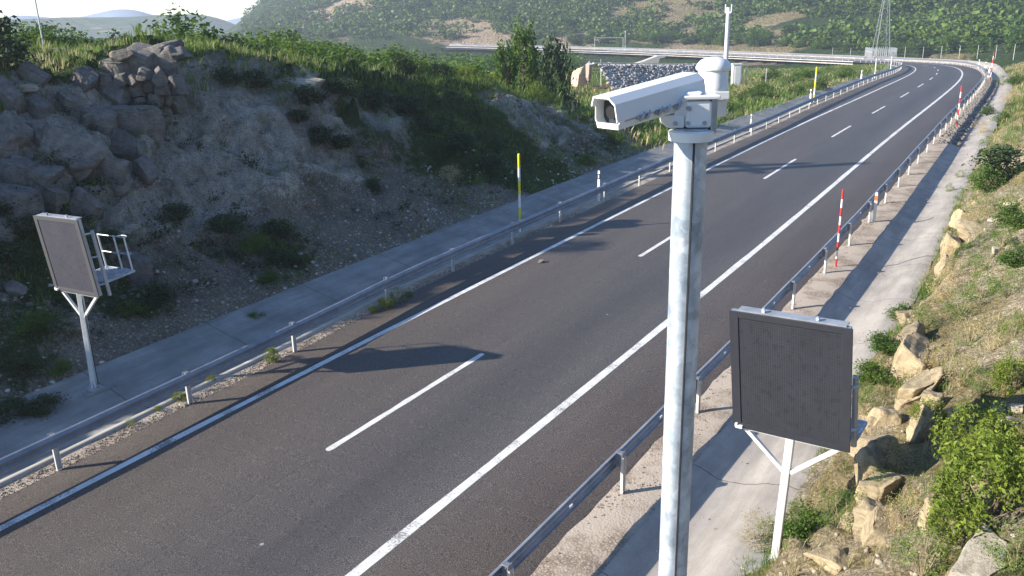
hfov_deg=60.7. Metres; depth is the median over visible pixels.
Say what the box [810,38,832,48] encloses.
shrub
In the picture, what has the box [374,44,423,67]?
shrub
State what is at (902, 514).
shrub
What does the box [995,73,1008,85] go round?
shrub
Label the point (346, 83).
shrub
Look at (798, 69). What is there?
shrub
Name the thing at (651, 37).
shrub
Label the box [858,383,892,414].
shrub
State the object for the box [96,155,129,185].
rock
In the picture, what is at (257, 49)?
shrub
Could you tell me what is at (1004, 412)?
rock
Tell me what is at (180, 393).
shrub
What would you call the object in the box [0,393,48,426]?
shrub
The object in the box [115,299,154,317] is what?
shrub
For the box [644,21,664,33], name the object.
shrub
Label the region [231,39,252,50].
shrub
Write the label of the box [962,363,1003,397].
shrub
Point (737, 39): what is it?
shrub
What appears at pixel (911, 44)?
shrub
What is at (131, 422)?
shrub
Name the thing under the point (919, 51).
shrub
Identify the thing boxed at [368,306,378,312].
shrub
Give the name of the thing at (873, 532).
rock ledge
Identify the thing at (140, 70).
rock outcrop
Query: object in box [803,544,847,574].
rock
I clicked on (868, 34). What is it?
shrub
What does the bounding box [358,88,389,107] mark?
shrub
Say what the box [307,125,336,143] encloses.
shrub
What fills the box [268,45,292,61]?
shrub
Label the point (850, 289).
drain debris
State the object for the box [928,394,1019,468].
shrub
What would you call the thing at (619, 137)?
shrub
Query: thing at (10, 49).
shrub
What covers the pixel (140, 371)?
drain
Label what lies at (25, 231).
shrub
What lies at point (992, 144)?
shrub
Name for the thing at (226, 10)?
sky
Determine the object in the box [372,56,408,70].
shrub
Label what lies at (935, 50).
wire fence
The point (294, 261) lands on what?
shrub
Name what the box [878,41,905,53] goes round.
shrub
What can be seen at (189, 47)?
brow grass
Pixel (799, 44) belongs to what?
shrub
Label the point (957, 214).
rock ledge
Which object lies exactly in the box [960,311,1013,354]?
shrub
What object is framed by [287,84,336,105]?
shrub
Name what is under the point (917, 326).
rock
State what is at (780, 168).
lane dash
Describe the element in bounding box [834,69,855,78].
shrub
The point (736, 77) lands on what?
equipment cabinet
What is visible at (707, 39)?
shrub
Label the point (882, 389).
dry tufts
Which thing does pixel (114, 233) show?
shrub
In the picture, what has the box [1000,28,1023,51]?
shrub
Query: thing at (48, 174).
rock
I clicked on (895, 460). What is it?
shrub
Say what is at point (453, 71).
shrub
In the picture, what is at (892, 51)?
palisade fence
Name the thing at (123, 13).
distant hills
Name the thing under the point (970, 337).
shrub
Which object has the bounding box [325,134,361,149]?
shrub
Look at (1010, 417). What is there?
rock
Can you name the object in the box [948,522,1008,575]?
rock
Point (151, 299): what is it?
shrub
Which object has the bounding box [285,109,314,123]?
shrub
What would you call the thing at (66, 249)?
message sign
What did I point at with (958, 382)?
shrub
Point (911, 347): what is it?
rock ledge
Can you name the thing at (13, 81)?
slope stones
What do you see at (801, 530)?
shrub
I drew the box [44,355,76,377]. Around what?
shrub
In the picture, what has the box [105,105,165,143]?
rock
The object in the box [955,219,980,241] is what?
rock
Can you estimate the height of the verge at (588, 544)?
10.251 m
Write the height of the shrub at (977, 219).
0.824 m
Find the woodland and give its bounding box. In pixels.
[238,0,1023,52]
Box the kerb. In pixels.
[0,64,897,486]
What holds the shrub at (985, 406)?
on the bank at (834, 472)
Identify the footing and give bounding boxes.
[81,383,115,397]
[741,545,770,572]
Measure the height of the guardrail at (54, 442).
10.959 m
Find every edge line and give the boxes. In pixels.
[0,62,915,530]
[345,47,962,575]
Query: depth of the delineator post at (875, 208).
36.06 m
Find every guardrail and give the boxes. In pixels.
[0,50,902,473]
[462,44,985,575]
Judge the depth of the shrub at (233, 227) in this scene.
29.49 m
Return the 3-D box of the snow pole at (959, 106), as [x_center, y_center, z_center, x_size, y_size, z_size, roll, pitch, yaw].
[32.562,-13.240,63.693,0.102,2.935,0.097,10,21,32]
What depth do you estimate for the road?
21.35 m
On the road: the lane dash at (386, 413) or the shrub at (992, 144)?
the lane dash at (386, 413)
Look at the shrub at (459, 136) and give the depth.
41.30 m
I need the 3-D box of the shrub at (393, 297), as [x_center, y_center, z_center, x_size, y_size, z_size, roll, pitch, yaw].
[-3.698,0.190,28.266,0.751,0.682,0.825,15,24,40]
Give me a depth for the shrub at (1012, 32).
210.77 m
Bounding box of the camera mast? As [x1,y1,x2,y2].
[658,126,713,575]
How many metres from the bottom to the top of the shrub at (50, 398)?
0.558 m
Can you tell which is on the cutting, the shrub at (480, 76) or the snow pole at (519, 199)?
the shrub at (480, 76)
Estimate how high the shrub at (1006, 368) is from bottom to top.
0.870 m
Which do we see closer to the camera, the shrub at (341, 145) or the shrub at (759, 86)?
the shrub at (341, 145)
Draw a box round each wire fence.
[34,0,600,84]
[832,44,1015,58]
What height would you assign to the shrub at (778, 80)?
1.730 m
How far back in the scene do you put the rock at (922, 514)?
12.15 m
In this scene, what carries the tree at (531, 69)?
on the ground at (677, 11)
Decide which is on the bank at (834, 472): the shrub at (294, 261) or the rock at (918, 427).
the rock at (918, 427)
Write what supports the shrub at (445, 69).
on the cutting
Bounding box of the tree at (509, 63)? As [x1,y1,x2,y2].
[491,34,518,87]
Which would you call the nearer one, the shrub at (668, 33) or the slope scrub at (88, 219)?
the slope scrub at (88, 219)
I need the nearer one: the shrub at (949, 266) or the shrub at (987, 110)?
the shrub at (949, 266)
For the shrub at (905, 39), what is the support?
on the ground at (677, 11)
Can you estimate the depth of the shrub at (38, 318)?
23.17 m
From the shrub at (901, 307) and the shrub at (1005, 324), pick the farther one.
the shrub at (901, 307)
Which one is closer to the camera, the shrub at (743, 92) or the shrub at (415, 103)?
the shrub at (415, 103)
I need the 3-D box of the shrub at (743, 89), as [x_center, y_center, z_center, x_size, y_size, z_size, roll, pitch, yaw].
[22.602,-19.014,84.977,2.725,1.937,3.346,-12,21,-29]
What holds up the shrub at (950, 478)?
on the bank at (834, 472)
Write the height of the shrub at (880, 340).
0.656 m
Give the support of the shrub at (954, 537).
on the bank at (834, 472)
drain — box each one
[0,47,895,479]
[449,44,1011,575]
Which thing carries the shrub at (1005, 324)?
on the bank at (834, 472)
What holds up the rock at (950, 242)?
on the bank at (834, 472)
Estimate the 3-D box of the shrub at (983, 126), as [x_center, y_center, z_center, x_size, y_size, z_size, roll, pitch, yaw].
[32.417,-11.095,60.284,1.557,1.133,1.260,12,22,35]
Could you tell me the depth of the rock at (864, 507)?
13.39 m
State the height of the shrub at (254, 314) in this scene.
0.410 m
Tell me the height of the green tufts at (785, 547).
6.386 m
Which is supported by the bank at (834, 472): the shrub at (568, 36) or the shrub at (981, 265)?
the shrub at (981, 265)
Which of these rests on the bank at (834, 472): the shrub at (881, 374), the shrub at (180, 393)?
the shrub at (881, 374)
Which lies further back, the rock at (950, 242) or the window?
the rock at (950, 242)
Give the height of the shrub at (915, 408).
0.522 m
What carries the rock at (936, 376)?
on the bank at (834, 472)
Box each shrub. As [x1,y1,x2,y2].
[0,10,41,64]
[0,183,40,216]
[0,211,41,238]
[0,238,35,265]
[0,349,49,380]
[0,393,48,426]
[6,304,58,334]
[13,391,68,421]
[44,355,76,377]
[87,228,131,246]
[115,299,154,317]
[126,417,134,427]
[129,100,167,115]
[130,281,178,310]
[156,202,195,222]
[171,391,185,401]
[200,212,250,234]
[205,375,215,380]
[210,66,252,84]
[214,35,253,47]
[225,227,271,253]
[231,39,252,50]
[242,69,278,89]
[244,309,268,319]
[248,45,284,55]
[254,266,281,284]
[256,217,302,236]
[263,347,279,362]
[265,249,308,268]
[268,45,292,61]
[283,45,305,60]
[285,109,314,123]
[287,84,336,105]
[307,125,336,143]
[322,76,367,95]
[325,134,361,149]
[344,49,367,64]
[352,54,367,66]
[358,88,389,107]
[364,178,382,191]
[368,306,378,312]
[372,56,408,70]
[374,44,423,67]
[378,296,394,308]
[388,55,421,76]
[389,284,409,302]
[391,92,428,113]
[413,56,430,75]
[428,61,453,78]
[436,129,479,151]
[438,164,467,181]
[448,64,462,77]
[451,61,467,75]
[454,64,477,82]
[463,58,489,76]
[474,72,489,82]
[478,154,511,170]
[487,67,510,83]
[526,78,547,100]
[536,33,576,99]
[557,93,579,102]
[564,31,576,43]
[569,33,584,44]
[574,153,597,166]
[581,33,595,43]
[599,36,609,43]
[605,130,627,144]
[616,38,628,43]
[636,30,648,41]
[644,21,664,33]
[644,31,663,43]
[655,35,673,43]
[661,31,675,39]
[666,26,680,33]
[681,38,693,44]
[699,28,715,44]
[711,27,724,37]
[713,34,730,45]
[726,97,741,110]
[731,31,748,43]
[732,83,754,98]
[733,85,762,99]
[733,503,774,550]
[743,91,761,101]
[745,28,762,40]
[745,32,763,46]
[750,79,773,90]
[754,28,776,45]
[754,86,783,97]
[754,515,773,541]
[756,66,784,81]
[757,26,773,38]
[769,76,788,86]
[771,496,825,540]
[772,35,794,46]
[780,24,798,35]
[784,67,817,82]
[784,83,807,95]
[792,65,813,74]
[793,39,805,47]
[796,77,831,91]
[800,80,821,90]
[808,485,866,537]
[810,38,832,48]
[812,67,833,77]
[822,64,837,71]
[823,65,838,74]
[827,65,848,73]
[831,31,844,40]
[831,35,854,49]
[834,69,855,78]
[839,40,855,51]
[841,65,858,73]
[852,357,904,387]
[853,64,864,72]
[854,30,873,42]
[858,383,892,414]
[859,329,901,355]
[863,38,882,47]
[864,465,905,501]
[869,33,896,45]
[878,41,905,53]
[878,437,916,473]
[880,486,934,534]
[882,300,915,322]
[884,510,966,575]
[891,41,902,48]
[892,36,914,47]
[901,40,916,51]
[904,301,943,333]
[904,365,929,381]
[908,395,947,427]
[910,43,937,55]
[919,340,959,367]
[924,483,996,552]
[926,268,963,301]
[927,413,1023,539]
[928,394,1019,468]
[934,31,963,52]
[938,285,984,321]
[938,349,981,388]
[939,253,965,278]
[945,182,954,191]
[949,191,966,207]
[950,307,993,343]
[955,169,966,177]
[957,417,1023,507]
[959,251,995,277]
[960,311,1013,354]
[961,144,1023,181]
[962,269,1002,298]
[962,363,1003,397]
[964,33,996,53]
[965,162,1009,195]
[966,204,992,223]
[970,392,1016,425]
[973,119,989,132]
[974,509,1023,573]
[977,103,997,115]
[977,135,999,154]
[981,264,1023,298]
[988,221,1021,246]
[988,349,1023,397]
[989,108,1013,121]
[990,199,1023,230]
[994,240,1023,267]
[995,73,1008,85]
[995,311,1023,340]
[999,90,1016,100]
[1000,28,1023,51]
[1001,22,1023,46]
[1001,124,1023,144]
[1005,73,1023,84]
[1010,97,1023,111]
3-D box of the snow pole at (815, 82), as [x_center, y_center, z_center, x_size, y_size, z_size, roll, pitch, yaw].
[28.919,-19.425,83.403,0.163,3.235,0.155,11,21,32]
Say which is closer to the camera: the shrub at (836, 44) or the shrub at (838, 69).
the shrub at (838, 69)
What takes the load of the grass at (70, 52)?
on the cutting
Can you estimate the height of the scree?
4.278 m
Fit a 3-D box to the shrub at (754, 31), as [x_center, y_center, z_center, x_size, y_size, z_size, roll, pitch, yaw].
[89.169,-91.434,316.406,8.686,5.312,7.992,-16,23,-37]
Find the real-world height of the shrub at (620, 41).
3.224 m
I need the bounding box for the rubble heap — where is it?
[586,62,728,89]
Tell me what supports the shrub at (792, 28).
on the ground at (677, 11)
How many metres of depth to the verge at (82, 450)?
25.18 m
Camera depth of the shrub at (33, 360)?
22.32 m
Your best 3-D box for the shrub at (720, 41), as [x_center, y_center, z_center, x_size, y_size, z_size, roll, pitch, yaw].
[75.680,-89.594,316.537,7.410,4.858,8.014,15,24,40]
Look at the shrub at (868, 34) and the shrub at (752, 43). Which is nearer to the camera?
the shrub at (868, 34)
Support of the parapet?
on the ground at (677, 11)
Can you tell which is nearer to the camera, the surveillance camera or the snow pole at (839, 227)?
the surveillance camera
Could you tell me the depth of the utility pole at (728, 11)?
109.80 m
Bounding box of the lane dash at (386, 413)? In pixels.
[326,353,483,450]
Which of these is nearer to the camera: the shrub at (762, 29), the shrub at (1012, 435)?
the shrub at (1012, 435)
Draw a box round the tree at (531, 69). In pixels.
[509,12,541,91]
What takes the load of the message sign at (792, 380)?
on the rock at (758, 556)
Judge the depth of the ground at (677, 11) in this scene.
377.90 m
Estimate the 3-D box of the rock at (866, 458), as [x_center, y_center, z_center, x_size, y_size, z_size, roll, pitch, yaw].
[6.008,3.240,14.799,0.498,1.147,0.614,10,20,14]
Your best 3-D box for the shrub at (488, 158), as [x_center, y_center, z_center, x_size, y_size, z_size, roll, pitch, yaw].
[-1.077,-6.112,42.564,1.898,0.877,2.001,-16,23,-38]
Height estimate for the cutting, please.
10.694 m
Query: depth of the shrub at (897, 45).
244.02 m
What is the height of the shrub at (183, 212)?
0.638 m
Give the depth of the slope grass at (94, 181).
40.54 m
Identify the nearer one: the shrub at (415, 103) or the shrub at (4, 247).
the shrub at (4, 247)
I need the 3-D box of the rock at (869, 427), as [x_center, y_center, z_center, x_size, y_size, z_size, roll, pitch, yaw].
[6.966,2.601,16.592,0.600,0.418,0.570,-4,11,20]
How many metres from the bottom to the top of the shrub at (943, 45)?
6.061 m
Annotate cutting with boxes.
[0,35,744,401]
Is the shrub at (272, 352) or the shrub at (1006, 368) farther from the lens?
the shrub at (272, 352)
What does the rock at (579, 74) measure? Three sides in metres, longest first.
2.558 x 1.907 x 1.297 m
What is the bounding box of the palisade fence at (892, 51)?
[864,47,896,59]
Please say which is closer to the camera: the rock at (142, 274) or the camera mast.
the camera mast
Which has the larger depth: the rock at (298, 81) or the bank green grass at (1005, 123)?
the bank green grass at (1005, 123)
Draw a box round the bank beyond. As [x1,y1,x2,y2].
[987,62,1023,147]
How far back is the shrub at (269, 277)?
28.59 m
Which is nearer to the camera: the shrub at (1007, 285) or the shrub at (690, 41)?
the shrub at (1007, 285)
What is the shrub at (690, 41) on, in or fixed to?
on the ground at (677, 11)
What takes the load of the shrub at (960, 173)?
on the drain at (737, 470)
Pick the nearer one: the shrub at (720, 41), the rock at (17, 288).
the rock at (17, 288)
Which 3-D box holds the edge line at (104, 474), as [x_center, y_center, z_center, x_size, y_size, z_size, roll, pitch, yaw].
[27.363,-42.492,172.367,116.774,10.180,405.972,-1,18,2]
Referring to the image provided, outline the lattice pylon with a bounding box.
[872,0,890,58]
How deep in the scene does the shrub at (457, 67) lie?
57.07 m
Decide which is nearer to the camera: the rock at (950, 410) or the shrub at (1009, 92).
the rock at (950, 410)
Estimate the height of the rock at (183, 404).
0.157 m
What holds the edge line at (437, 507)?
on the road
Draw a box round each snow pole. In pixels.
[518,153,520,231]
[813,67,817,101]
[835,189,843,266]
[956,86,962,125]
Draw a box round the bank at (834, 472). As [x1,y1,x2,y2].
[748,131,1023,575]
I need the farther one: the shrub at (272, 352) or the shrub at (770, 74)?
the shrub at (770, 74)
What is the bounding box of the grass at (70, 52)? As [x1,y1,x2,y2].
[10,35,432,86]
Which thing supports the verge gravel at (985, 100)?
on the verge at (588, 544)
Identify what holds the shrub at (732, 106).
on the ground at (677, 11)
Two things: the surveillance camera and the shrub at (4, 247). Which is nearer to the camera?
the surveillance camera
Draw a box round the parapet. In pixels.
[446,47,854,64]
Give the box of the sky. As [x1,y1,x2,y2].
[0,0,259,20]
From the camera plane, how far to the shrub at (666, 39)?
340.75 m
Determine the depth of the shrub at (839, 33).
282.71 m
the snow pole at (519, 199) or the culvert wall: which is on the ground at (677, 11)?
the culvert wall
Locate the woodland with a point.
(989, 19)
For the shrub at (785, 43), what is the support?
on the ground at (677, 11)
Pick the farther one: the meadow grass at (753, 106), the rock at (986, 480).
the meadow grass at (753, 106)
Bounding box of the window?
[604,100,617,123]
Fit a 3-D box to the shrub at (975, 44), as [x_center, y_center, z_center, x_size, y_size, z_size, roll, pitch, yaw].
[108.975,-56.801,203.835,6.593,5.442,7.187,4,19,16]
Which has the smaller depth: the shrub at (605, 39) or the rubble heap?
the rubble heap
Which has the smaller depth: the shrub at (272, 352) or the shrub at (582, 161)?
the shrub at (272, 352)
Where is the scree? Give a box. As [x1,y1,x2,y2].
[0,128,670,396]
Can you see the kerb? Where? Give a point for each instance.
(122, 424)
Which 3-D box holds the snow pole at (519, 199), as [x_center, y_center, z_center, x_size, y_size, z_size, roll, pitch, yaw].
[0.299,-3.803,35.326,0.102,3.275,0.097,11,22,32]
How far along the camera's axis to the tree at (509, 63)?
57.80 m
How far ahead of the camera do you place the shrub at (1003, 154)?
37.04 m
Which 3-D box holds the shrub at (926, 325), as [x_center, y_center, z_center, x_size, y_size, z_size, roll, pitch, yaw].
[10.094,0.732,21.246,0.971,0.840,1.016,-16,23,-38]
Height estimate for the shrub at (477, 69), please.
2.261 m
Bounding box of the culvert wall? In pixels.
[635,55,666,62]
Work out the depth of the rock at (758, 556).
15.01 m
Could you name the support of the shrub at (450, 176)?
on the cutting
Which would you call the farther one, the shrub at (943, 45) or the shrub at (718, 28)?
the shrub at (718, 28)
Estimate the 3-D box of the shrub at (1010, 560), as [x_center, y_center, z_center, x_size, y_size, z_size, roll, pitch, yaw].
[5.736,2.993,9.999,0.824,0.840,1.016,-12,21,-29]
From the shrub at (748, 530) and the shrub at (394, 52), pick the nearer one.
the shrub at (748, 530)
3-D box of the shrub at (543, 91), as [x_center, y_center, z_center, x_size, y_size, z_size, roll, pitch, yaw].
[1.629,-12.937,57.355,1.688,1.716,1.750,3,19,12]
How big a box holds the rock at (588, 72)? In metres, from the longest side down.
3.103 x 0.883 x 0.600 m
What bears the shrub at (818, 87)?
on the ground at (677, 11)
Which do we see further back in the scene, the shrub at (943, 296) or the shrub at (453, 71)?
the shrub at (453, 71)
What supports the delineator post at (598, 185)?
on the verge at (82, 450)
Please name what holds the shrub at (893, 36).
on the ground at (677, 11)
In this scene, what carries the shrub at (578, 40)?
on the ground at (677, 11)
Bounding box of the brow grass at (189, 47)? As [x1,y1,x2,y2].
[0,23,587,115]
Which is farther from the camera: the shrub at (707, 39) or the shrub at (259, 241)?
the shrub at (707, 39)
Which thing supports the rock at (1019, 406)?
on the bank at (834, 472)
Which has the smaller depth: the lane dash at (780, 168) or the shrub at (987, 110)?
the lane dash at (780, 168)
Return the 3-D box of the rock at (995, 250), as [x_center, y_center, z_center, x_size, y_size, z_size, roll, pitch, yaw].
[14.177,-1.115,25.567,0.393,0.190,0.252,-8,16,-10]
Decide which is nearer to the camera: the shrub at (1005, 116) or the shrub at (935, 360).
the shrub at (935, 360)
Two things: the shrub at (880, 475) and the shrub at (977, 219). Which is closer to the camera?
the shrub at (880, 475)
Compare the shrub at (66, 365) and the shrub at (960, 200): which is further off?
the shrub at (960, 200)
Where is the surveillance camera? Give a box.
[591,57,731,132]
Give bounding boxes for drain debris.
[702,173,947,528]
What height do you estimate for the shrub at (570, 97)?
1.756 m
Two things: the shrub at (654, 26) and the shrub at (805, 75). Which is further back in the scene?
the shrub at (654, 26)
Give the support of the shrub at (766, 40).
on the ground at (677, 11)
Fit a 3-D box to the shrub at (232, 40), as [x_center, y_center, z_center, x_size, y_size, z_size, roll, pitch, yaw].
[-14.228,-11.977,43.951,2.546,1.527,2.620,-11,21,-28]
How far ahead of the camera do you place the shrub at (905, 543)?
11.32 m
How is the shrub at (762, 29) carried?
on the ground at (677, 11)
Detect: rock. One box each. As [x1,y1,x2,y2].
[0,142,19,157]
[0,183,44,236]
[2,281,27,297]
[3,154,65,186]
[15,84,39,91]
[38,124,111,184]
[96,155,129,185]
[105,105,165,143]
[118,251,153,285]
[179,402,186,406]
[275,77,325,94]
[571,66,585,86]
[586,61,591,84]
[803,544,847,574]
[850,496,883,541]
[854,443,885,484]
[865,416,876,433]
[894,320,924,347]
[894,366,944,411]
[905,404,940,444]
[917,497,954,529]
[939,232,961,258]
[947,406,968,431]
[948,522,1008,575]
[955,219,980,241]
[971,469,989,486]
[992,246,1001,253]
[993,406,1006,419]
[1000,416,1020,431]
[1007,403,1023,414]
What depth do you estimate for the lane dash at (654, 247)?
33.44 m
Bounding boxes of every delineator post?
[597,171,599,200]
[872,192,877,221]
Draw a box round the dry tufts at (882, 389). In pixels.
[765,135,1023,575]
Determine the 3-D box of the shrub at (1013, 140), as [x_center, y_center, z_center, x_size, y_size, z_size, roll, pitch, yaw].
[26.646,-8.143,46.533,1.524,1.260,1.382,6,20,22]
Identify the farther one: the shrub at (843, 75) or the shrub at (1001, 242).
the shrub at (843, 75)
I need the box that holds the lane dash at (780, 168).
[763,159,795,178]
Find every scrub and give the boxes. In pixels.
[0,52,645,369]
[2,3,586,103]
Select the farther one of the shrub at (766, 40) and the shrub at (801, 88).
the shrub at (766, 40)
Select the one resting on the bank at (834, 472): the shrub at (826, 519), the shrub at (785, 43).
the shrub at (826, 519)
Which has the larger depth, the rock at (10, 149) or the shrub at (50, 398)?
the rock at (10, 149)
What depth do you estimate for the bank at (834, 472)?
15.76 m
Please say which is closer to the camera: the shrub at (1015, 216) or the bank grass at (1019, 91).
the shrub at (1015, 216)
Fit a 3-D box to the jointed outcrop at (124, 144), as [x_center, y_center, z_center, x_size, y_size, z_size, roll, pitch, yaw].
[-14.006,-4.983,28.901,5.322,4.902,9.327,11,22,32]
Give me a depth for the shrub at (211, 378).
22.95 m
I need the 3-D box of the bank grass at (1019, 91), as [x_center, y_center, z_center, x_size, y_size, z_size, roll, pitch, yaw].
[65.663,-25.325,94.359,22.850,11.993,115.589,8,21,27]
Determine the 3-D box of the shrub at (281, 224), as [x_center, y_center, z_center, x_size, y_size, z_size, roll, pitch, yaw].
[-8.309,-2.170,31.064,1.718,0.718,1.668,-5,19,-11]
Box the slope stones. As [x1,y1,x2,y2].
[0,46,288,323]
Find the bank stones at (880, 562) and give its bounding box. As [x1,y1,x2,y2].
[779,136,1023,575]
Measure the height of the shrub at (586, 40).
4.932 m
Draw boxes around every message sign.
[33,212,134,392]
[729,306,866,565]
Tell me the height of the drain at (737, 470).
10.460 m
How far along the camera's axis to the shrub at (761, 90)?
84.29 m
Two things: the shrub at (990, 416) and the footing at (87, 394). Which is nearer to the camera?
the shrub at (990, 416)
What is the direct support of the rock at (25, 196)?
on the cutting
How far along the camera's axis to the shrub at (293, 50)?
45.30 m
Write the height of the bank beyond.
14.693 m
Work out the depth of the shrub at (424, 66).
51.06 m
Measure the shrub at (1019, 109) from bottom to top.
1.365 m
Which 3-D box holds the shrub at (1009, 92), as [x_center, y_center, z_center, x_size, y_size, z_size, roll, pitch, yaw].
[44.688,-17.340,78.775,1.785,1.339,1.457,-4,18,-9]
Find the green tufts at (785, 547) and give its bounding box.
[731,129,1023,575]
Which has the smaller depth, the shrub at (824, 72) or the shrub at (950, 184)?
the shrub at (950, 184)
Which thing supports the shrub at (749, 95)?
on the ground at (677, 11)
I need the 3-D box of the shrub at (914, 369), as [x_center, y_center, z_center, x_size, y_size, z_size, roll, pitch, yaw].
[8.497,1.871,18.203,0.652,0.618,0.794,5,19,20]
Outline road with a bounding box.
[0,46,982,575]
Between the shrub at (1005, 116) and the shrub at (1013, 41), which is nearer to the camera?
the shrub at (1005, 116)
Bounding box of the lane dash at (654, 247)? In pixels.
[638,236,669,256]
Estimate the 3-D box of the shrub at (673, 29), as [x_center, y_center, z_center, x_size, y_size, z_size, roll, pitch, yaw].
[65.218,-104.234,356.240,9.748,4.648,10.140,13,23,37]
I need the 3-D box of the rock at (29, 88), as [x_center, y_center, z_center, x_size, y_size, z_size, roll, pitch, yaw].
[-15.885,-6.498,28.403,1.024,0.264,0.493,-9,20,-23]
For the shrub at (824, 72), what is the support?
on the ground at (677, 11)
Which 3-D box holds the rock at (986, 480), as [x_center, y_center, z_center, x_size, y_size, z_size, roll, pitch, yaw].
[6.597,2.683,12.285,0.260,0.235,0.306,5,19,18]
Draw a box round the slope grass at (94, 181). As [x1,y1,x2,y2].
[0,45,735,341]
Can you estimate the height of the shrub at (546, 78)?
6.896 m
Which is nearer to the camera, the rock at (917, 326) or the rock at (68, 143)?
the rock at (917, 326)
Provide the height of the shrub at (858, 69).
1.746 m
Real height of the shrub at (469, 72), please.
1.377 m
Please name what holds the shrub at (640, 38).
on the ground at (677, 11)
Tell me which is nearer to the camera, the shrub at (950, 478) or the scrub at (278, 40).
the shrub at (950, 478)
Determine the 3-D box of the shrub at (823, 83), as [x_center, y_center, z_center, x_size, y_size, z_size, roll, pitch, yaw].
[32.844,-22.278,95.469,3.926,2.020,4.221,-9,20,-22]
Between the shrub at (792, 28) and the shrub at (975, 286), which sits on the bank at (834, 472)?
the shrub at (975, 286)
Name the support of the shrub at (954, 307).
on the bank at (834, 472)
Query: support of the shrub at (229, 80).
on the cutting
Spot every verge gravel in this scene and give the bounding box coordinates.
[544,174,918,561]
[935,79,998,144]
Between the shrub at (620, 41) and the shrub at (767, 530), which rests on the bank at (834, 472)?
the shrub at (767, 530)
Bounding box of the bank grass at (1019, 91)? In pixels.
[988,62,1023,145]
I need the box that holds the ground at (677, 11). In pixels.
[2,0,1023,112]
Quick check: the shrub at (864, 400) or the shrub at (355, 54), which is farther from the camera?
the shrub at (355, 54)
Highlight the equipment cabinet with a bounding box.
[731,63,742,84]
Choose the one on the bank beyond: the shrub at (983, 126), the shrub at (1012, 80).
the shrub at (1012, 80)
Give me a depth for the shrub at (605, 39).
356.59 m
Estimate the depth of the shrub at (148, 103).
30.95 m
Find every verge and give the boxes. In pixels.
[0,68,899,497]
[470,46,991,575]
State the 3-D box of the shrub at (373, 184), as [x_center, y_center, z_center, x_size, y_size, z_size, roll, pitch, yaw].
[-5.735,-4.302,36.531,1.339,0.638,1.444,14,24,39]
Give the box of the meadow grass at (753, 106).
[489,63,889,146]
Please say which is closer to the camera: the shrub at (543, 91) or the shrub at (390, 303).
the shrub at (390, 303)
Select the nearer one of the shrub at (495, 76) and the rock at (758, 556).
the rock at (758, 556)
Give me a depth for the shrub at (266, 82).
35.80 m
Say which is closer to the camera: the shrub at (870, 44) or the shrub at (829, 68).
the shrub at (829, 68)
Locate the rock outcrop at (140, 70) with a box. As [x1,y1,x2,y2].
[97,39,191,106]
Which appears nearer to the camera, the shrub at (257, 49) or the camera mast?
the camera mast
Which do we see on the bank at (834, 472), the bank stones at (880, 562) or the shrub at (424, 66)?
the bank stones at (880, 562)
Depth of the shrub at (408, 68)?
46.34 m
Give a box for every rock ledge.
[837,406,903,545]
[890,310,943,412]
[934,209,964,278]
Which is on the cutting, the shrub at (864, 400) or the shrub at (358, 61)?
the shrub at (358, 61)
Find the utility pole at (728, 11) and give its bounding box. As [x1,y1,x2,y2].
[724,4,732,59]
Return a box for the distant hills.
[8,9,241,24]
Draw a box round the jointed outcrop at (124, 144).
[0,60,187,246]
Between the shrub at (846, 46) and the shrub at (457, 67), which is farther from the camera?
the shrub at (846, 46)
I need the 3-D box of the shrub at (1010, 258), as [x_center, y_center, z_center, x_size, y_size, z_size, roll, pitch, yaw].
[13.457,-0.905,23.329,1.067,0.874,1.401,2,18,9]
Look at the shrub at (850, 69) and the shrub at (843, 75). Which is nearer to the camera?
the shrub at (843, 75)
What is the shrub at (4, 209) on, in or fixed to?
on the cutting
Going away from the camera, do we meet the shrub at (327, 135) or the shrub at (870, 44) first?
the shrub at (327, 135)
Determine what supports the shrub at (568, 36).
on the ground at (677, 11)
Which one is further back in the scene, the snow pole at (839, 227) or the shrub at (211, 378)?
the snow pole at (839, 227)
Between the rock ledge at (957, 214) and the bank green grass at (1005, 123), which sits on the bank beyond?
the bank green grass at (1005, 123)
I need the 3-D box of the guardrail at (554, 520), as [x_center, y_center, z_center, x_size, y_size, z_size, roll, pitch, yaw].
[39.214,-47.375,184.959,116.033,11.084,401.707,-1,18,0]
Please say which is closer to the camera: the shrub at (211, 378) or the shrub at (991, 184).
the shrub at (211, 378)
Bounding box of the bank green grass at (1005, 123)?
[986,63,1023,144]
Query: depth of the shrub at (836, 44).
268.16 m
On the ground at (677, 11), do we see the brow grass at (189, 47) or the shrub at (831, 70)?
the shrub at (831, 70)
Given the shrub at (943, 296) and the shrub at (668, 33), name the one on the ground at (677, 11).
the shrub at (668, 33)

